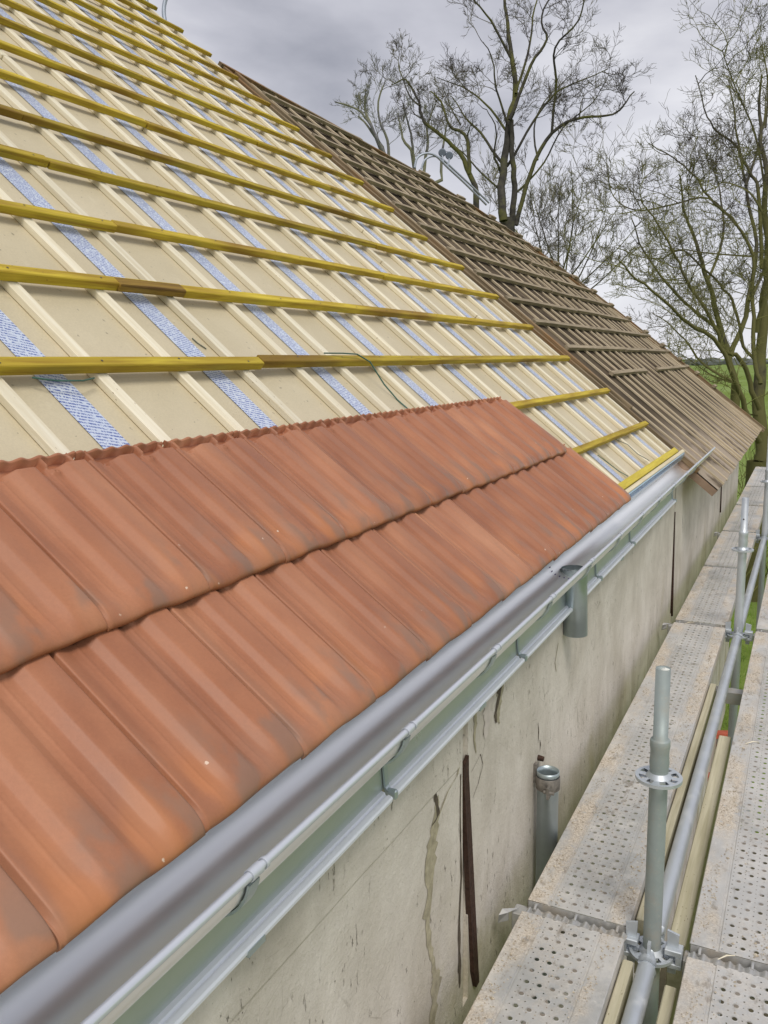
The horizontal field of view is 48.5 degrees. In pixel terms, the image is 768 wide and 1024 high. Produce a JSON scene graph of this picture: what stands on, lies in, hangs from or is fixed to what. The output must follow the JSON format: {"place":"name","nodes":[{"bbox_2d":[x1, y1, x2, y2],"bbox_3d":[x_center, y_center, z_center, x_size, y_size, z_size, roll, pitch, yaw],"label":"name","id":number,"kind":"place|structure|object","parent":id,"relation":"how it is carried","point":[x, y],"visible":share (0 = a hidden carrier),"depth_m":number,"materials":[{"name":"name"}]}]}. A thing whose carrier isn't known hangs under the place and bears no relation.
{"place":"outdoors","nodes":[
{"label":"outdoors","id":0,"kind":"place"},
{"bbox_2d":[148,0,767,359],"label":"sky","id":1,"kind":"structure","parent":0,"point":[307,52],"materials":[{"name":"grey"}]},
{"bbox_2d":[658,846,767,1023],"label":"soil strip","id":2,"kind":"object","parent":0,"point":[662,981],"depth_m":6.49,"materials":[{"name":"brown soil"}]},
{"bbox_2d":[624,665,683,1023],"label":"scaffold post","id":3,"kind":"object","parent":2,"relation":"on","point":[660,776],"visible":0.93,"depth_m":2.31,"materials":[{"name":"silver metal"}]},
{"bbox_2d":[498,904,584,949],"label":"cross beam","id":4,"kind":"structure","parent":3,"relation":"attached to","point":[517,909],"depth_m":2.52,"materials":[{"name":"silver metal"}]},
{"bbox_2d":[463,903,626,1023],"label":"scaffold deck","id":5,"kind":"structure","parent":4,"relation":"on","point":[594,938],"depth_m":2.23,"materials":[{"name":"metal"}]},
{"bbox_2d":[603,959,632,1023],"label":"timber board","id":6,"kind":"object","parent":5,"relation":"attached to","point":[618,1000],"visible":0.67,"depth_m":2.21,"materials":[{"name":"beige wood"}]},
{"bbox_2d":[621,940,656,1023],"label":"ledger","id":7,"kind":"object","parent":3,"relation":"attached to","point":[639,995],"visible":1,"depth_m":2.21,"materials":[{"name":"silver metal"}]},
{"bbox_2d":[666,735,730,1005],"bbox_3d":[1.180,1.218,3.134,0.050,0.205,1.520,4,11,26],"label":"timber board","id":8,"kind":"object","parent":3,"relation":"attached to","point":[686,910],"visible":0.56,"depth_m":2.88,"materials":[{"name":"beige wood"}]},
{"bbox_2d":[661,627,740,944],"bbox_3d":[1.430,0.979,3.733,0.048,0.113,2.997,4,11,26],"label":"ledger","id":9,"kind":"object","parent":3,"relation":"attached to","point":[674,865],"visible":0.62,"depth_m":3.19,"materials":[{"name":"silver metal"}]},
{"bbox_2d":[716,686,742,704],"bbox_3d":[1.756,0.938,4.353,0.175,0.060,0.070,4,11,26],"label":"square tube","id":10,"kind":"object","parent":9,"relation":"attached to","point":[734,696],"visible":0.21,"depth_m":4.31,"materials":[{"name":"silver metal"}]},
{"bbox_2d":[682,950,767,1002],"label":"cross beam","id":11,"kind":"structure","parent":3,"relation":"attached to","point":[686,952],"depth_m":2.32,"materials":[{"name":"grey metal"}]},
{"bbox_2d":[673,948,767,1023],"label":"scaffold deck","id":12,"kind":"structure","parent":11,"relation":"on","point":[699,975],"depth_m":2.15,"materials":[{"name":"metal"}]},
{"bbox_2d":[656,985,676,1023],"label":"timber board","id":13,"kind":"object","parent":12,"relation":"attached to","point":[666,1012],"visible":0.92,"depth_m":2.20,"materials":[{"name":"beige wood"}]},
{"bbox_2d":[689,630,767,971],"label":"scaffold deck","id":14,"kind":"structure","parent":11,"relation":"on","point":[733,834],"depth_m":2.78,"materials":[{"name":"metal"}]},
{"bbox_2d":[712,497,753,1015],"bbox_3d":[2.129,1.788,5.267,0.160,3.799,0.122,15,19,58],"label":"scaffold post","id":15,"kind":"object","parent":2,"relation":"on","point":[742,549],"visible":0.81,"depth_m":5.04,"materials":[{"name":"silver metal"}]},
{"bbox_2d":[661,623,706,637],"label":"cross beam","id":16,"kind":"structure","parent":15,"relation":"attached to","point":[665,626],"depth_m":5.22,"materials":[{"name":"silver metal"}]},
{"bbox_2d":[528,620,725,932],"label":"scaffold deck","id":17,"kind":"structure","parent":16,"relation":"on","point":[571,841],"depth_m":3.06,"materials":[{"name":"metal"}]},
{"bbox_2d":[634,683,715,972],"bbox_3d":[1.207,1.119,3.409,0.028,0.185,2.040,4,11,26],"label":"timber board","id":18,"kind":"object","parent":17,"relation":"attached to","point":[673,819],"visible":0.52,"depth_m":3.29,"materials":[{"name":"beige wood"}]},
{"bbox_2d":[675,565,736,627],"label":"scaffold deck","id":19,"kind":"structure","parent":16,"relation":"on","point":[726,594],"depth_m":5.67,"materials":[{"name":"metal"}]},
{"bbox_2d":[742,533,766,631],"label":"ledger","id":20,"kind":"object","parent":15,"relation":"attached to","point":[752,579],"visible":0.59,"depth_m":6.29,"materials":[{"name":"silver metal"}]},
{"bbox_2d":[746,446,767,823],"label":"scaffold post","id":21,"kind":"object","parent":2,"relation":"on","point":[763,560],"visible":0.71,"depth_m":7.79,"materials":[{"name":"silver metal"}]},
{"bbox_2d":[713,532,727,539],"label":"cross beam","id":22,"kind":"structure","parent":21,"relation":"attached to","point":[716,534],"depth_m":7.93,"materials":[{"name":"grey metal"}]},
{"bbox_2d":[704,530,755,574],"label":"scaffold deck","id":23,"kind":"structure","parent":22,"relation":"on","point":[724,544],"depth_m":7.06,"materials":[{"name":"metal"}]},
{"bbox_2d":[722,504,762,532],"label":"scaffold deck","id":24,"kind":"structure","parent":22,"relation":"on","point":[754,522],"depth_m":8.43,"materials":[{"name":"metal"}]},
{"bbox_2d":[683,358,767,834],"bbox_3d":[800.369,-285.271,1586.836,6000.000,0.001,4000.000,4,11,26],"label":"ground","id":25,"kind":"structure","parent":0,"point":[742,379],"depth_m":35.84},
{"bbox_2d":[330,49,417,154],"bbox_3d":[-0.139,-12.151,41.075,3.609,19.047,3.416,-7,12,-31],"label":"bare tree","id":26,"kind":"object","parent":25,"relation":"on","point":[368,120],"visible":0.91,"depth_m":39.84,"materials":[{"name":"brown plant"}]},
{"bbox_2d":[0,0,765,1023],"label":"farm building","id":27,"kind":"structure","parent":25,"relation":"on","point":[168,190],"depth_m":3.35,"materials":[{"name":"paint"}]},
{"bbox_2d":[0,866,57,993],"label":"roof tile","id":28,"kind":"object","parent":27,"relation":"on","point":[28,942],"visible":1,"depth_m":0.90,"materials":[{"name":"ceramic"}]},
{"bbox_2d":[0,508,106,674],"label":"roof tile","id":29,"kind":"object","parent":27,"relation":"on","point":[48,605],"visible":1,"depth_m":1.27,"materials":[{"name":"ceramic"}]},
{"bbox_2d":[32,377,94,381],"bbox_3d":[-0.710,-0.298,1.909,0.022,0.014,0.172,5,11,29],"label":"wire","id":30,"kind":"object","parent":27,"relation":"attached to","point":[63,380],"visible":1,"depth_m":1.89,"materials":[{"name":"grey metal"}]},
{"bbox_2d":[0,654,204,952],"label":"roof tile","id":31,"kind":"object","parent":27,"relation":"on","point":[99,816],"visible":0.94,"depth_m":1.07,"materials":[{"name":"ceramic"}]},
{"bbox_2d":[0,451,209,631],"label":"roof tile","id":32,"kind":"object","parent":27,"relation":"on","point":[104,545],"visible":0.97,"depth_m":1.46,"materials":[{"name":"ceramic"}]},
{"bbox_2d":[146,0,167,19],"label":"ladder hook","id":33,"kind":"object","parent":27,"relation":"attached to","point":[164,3],"visible":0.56,"depth_m":7.29,"materials":[{"name":"metal"}]},
{"bbox_2d":[49,608,303,832],"bbox_3d":[-0.327,0.289,1.298,0.390,0.061,0.246,44,25,13],"label":"roof tile","id":34,"kind":"object","parent":27,"relation":"on","point":[210,736],"visible":0.69,"depth_m":1.27,"materials":[{"name":"ceramic"}]},
{"bbox_2d":[74,441,285,591],"bbox_3d":[-0.401,0.000,1.691,0.390,0.061,0.246,44,25,13],"label":"roof tile","id":35,"kind":"object","parent":27,"relation":"on","point":[213,534],"visible":0.96,"depth_m":1.68,"materials":[{"name":"ceramic"}]},
{"bbox_2d":[163,431,344,562],"bbox_3d":[-0.288,-0.040,1.912,0.390,0.061,0.246,44,25,13],"label":"roof tile","id":36,"kind":"object","parent":27,"relation":"on","point":[292,520],"visible":0.93,"depth_m":1.90,"materials":[{"name":"ceramic"}]},
{"bbox_2d":[167,575,375,759],"bbox_3d":[-0.214,0.250,1.520,0.390,0.061,0.246,44,25,13],"label":"roof tile","id":37,"kind":"object","parent":27,"relation":"on","point":[300,680],"visible":0.8,"depth_m":1.50,"materials":[{"name":"ceramic"}]},
{"bbox_2d":[233,424,392,539],"bbox_3d":[-0.177,-0.080,2.131,0.389,0.061,0.246,44,25,13],"label":"roof tile","id":38,"kind":"object","parent":27,"relation":"on","point":[350,505],"visible":0.88,"depth_m":2.12,"materials":[{"name":"ceramic"}]},
{"bbox_2d":[253,549,428,698],"bbox_3d":[-0.104,0.209,1.740,0.390,0.061,0.246,44,25,13],"label":"roof tile","id":39,"kind":"object","parent":27,"relation":"on","point":[378,648],"visible":0.71,"depth_m":1.72,"materials":[{"name":"ceramic"}]},
{"bbox_2d":[0,447,714,1023],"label":"gutter","id":40,"kind":"object","parent":27,"relation":"attached to","point":[116,961],"visible":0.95,"depth_m":1.37,"materials":[{"name":"metal"}]},
{"bbox_2d":[289,418,430,520],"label":"roof tile","id":41,"kind":"object","parent":27,"relation":"on","point":[395,491],"visible":0.85,"depth_m":2.35,"materials":[{"name":"ceramic"}]},
{"bbox_2d":[324,352,407,408],"bbox_3d":[-0.063,-0.472,3.126,0.367,0.224,0.149,-5,11,-20],"label":"wire","id":42,"kind":"object","parent":27,"relation":"hanging from","point":[373,368],"visible":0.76,"depth_m":3.19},
{"bbox_2d":[113,492,676,1023],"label":"eave flashing","id":43,"kind":"object","parent":27,"relation":"attached to","point":[181,990],"visible":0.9,"depth_m":1.55,"materials":[{"name":"metal"}]},
{"bbox_2d":[319,529,471,661],"bbox_3d":[0.008,0.169,1.960,0.389,0.061,0.246,44,25,13],"label":"roof tile","id":44,"kind":"object","parent":27,"relation":"on","point":[430,616],"visible":0.66,"depth_m":1.94,"materials":[{"name":"ceramic"}]},
{"bbox_2d":[335,413,462,505],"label":"roof tile","id":45,"kind":"object","parent":27,"relation":"on","point":[436,483],"visible":0.9,"depth_m":2.57,"materials":[{"name":"ceramic"}]},
{"bbox_2d":[373,409,490,493],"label":"roof tile","id":46,"kind":"object","parent":27,"relation":"on","point":[467,473],"visible":0.85,"depth_m":2.79,"materials":[{"name":"ceramic"}]},
{"bbox_2d":[371,512,504,623],"bbox_3d":[0.118,0.128,2.182,0.390,0.061,0.246,44,25,13],"label":"roof tile","id":47,"kind":"object","parent":27,"relation":"on","point":[469,588],"visible":0.72,"depth_m":2.17,"materials":[{"name":"ceramic"}]},
{"bbox_2d":[414,148,489,204],"bbox_3d":[0.821,-3.907,9.963,1.204,0.602,0.307,-6,11,-28],"label":"roof ladder","id":48,"kind":"object","parent":27,"relation":"on","point":[442,153],"visible":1,"depth_m":9.80,"materials":[{"name":"metal"}]},
{"bbox_2d":[407,405,512,482],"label":"roof tile","id":49,"kind":"object","parent":27,"relation":"on","point":[492,464],"visible":0.83,"depth_m":3.02,"materials":[{"name":"ceramic"}]},
{"bbox_2d":[413,499,532,600],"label":"roof tile","id":50,"kind":"object","parent":27,"relation":"on","point":[508,572],"visible":0.63,"depth_m":2.39,"materials":[{"name":"ceramic"}]},
{"bbox_2d":[435,402,533,473],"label":"roof tile","id":51,"kind":"object","parent":27,"relation":"on","point":[515,457],"visible":0.88,"depth_m":3.23,"materials":[{"name":"ceramic"}]},
{"bbox_2d":[448,487,555,575],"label":"roof tile","id":52,"kind":"object","parent":27,"relation":"on","point":[534,553],"visible":0.7,"depth_m":2.61,"materials":[{"name":"ceramic"}]},
{"bbox_2d":[460,399,550,465],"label":"roof tile","id":53,"kind":"object","parent":27,"relation":"on","point":[532,448],"visible":0.78,"depth_m":3.46,"materials":[{"name":"ceramic"}]},
{"bbox_2d":[481,396,566,458],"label":"roof tile","id":54,"kind":"object","parent":27,"relation":"on","point":[551,444],"visible":0.81,"depth_m":3.68,"materials":[{"name":"ceramic"}]},
{"bbox_2d":[478,478,575,560],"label":"roof tile","id":55,"kind":"object","parent":27,"relation":"on","point":[557,538],"visible":0.62,"depth_m":2.83,"materials":[{"name":"ceramic"}]},
{"bbox_2d":[533,755,559,1018],"bbox_3d":[0.565,2.452,3.134,0.094,3.276,0.127,-10,13,-42],"label":"downpipe","id":56,"kind":"object","parent":27,"relation":"attached to","point":[546,779],"visible":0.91,"depth_m":2.86,"materials":[{"name":"metal"}]},
{"bbox_2d":[503,469,591,542],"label":"roof tile","id":57,"kind":"object","parent":27,"relation":"on","point":[574,523],"visible":0.62,"depth_m":3.06,"materials":[{"name":"ceramic"}]},
{"bbox_2d":[524,462,606,531],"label":"roof tile","id":58,"kind":"object","parent":27,"relation":"on","point":[594,515],"visible":0.71,"depth_m":3.27,"materials":[{"name":"ceramic"}]},
{"bbox_2d":[543,455,619,518],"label":"roof tile","id":59,"kind":"object","parent":27,"relation":"on","point":[606,503],"visible":0.66,"depth_m":3.50,"materials":[{"name":"ceramic"}]},
{"bbox_2d":[560,444,630,509],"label":"roof tile","id":60,"kind":"object","parent":27,"relation":"on","point":[620,495],"visible":0.66,"depth_m":3.72,"materials":[{"name":"ceramic"}]},
{"bbox_2d":[598,455,627,475],"bbox_3d":[1.167,-0.238,4.356,0.161,0.115,0.027,-1,10,0],"label":"wire","id":61,"kind":"object","parent":27,"relation":"attached to","point":[612,466],"visible":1,"depth_m":4.36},
{"bbox_2d":[357,30,478,208],"bbox_3d":[0.914,-6.512,24.071,3.777,13.738,2.259,4,11,26],"label":"bare tree","id":62,"kind":"object","parent":25,"relation":"on","point":[467,165],"visible":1,"depth_m":23.39,"materials":[{"name":"brown plant"}]},
{"bbox_2d":[385,67,480,182],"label":"bare tree","id":63,"kind":"object","parent":25,"relation":"on","point":[412,146],"visible":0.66,"depth_m":41.85,"materials":[{"name":"brown plant"}]},
{"bbox_2d":[425,0,656,232],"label":"bare tree","id":64,"kind":"object","parent":25,"relation":"on","point":[511,221],"visible":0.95,"depth_m":24.01,"materials":[{"name":"brown plant"}]},
{"bbox_2d":[476,106,666,296],"bbox_3d":[6.973,-8.486,34.142,8.568,13.970,5.552,4,11,26],"label":"bare tree","id":65,"kind":"object","parent":25,"relation":"on","point":[553,194],"visible":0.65,"depth_m":33.08,"materials":[{"name":"brown plant"}]},
{"bbox_2d":[545,0,767,601],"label":"bare tree","id":66,"kind":"object","parent":25,"relation":"on","point":[756,386],"visible":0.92,"depth_m":15.89,"materials":[{"name":"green plant"}]},
{"bbox_2d":[595,35,767,406],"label":"bare tree","id":67,"kind":"object","parent":25,"relation":"on","point":[745,181],"visible":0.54,"depth_m":22.16,"materials":[{"name":"brown plant"}]},
{"bbox_2d":[708,730,727,777],"bbox_3d":[3.915,2.800,9.788,0.460,0.195,1.088,4,11,26],"label":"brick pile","id":68,"kind":"object","parent":25,"relation":"on","point":[722,732],"visible":0.03,"depth_m":10.14,"materials":[{"name":"brick"}]},
{"bbox_2d":[685,357,767,365],"bbox_3d":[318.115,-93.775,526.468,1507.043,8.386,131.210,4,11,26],"label":"hedgerow","id":69,"kind":"object","parent":25,"relation":"on","point":[723,362],"depth_m":556.82,"materials":[{"name":"green plant"}]},
{"bbox_2d":[706,350,767,591],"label":"undergrowth","id":70,"kind":"object","parent":25,"relation":"on","point":[742,488],"visible":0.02,"depth_m":17.38,"materials":[{"name":"green plant"}]},
{"bbox_2d":[720,544,767,730],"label":"grass","id":71,"kind":"structure","parent":25,"relation":"on","point":[741,649],"depth_m":13.53,"materials":[{"name":"green plant"}]},
{"bbox_2d":[746,467,765,490],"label":"scaffold deck","id":72,"kind":"structure","parent":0,"point":[756,476],"depth_m":11.29,"materials":[{"name":"metal"}]},
{"bbox_3d":[4.159,-0.009,9.141,0.048,0.113,3.002,4,11,26],"label":"ledger","id":73,"kind":"object","parent":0,"visible":0},
{"bbox_2d":[736,486,763,510],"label":"scaffold deck","id":74,"kind":"structure","parent":73,"relation":"on","point":[758,499],"depth_m":9.89,"materials":[{"name":"metal"}]},
{"bbox_3d":[3.712,0.268,7.675,0.355,0.058,0.048,4,11,26],"label":"cross beam","id":75,"kind":"object","parent":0,"visible":0},
{"bbox_2d":[756,575,767,632],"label":"scaffold deck","id":76,"kind":"structure","parent":75,"relation":"on","point":[762,623],"depth_m":5.31,"materials":[{"name":"metal"}]},
{"bbox_2d":[466,566,767,1023],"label":"mortar crumbs","id":77,"kind":"object","parent":76,"relation":"on","point":[631,887],"visible":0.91,"depth_m":2.58,"materials":[{"name":"grey concrete"}]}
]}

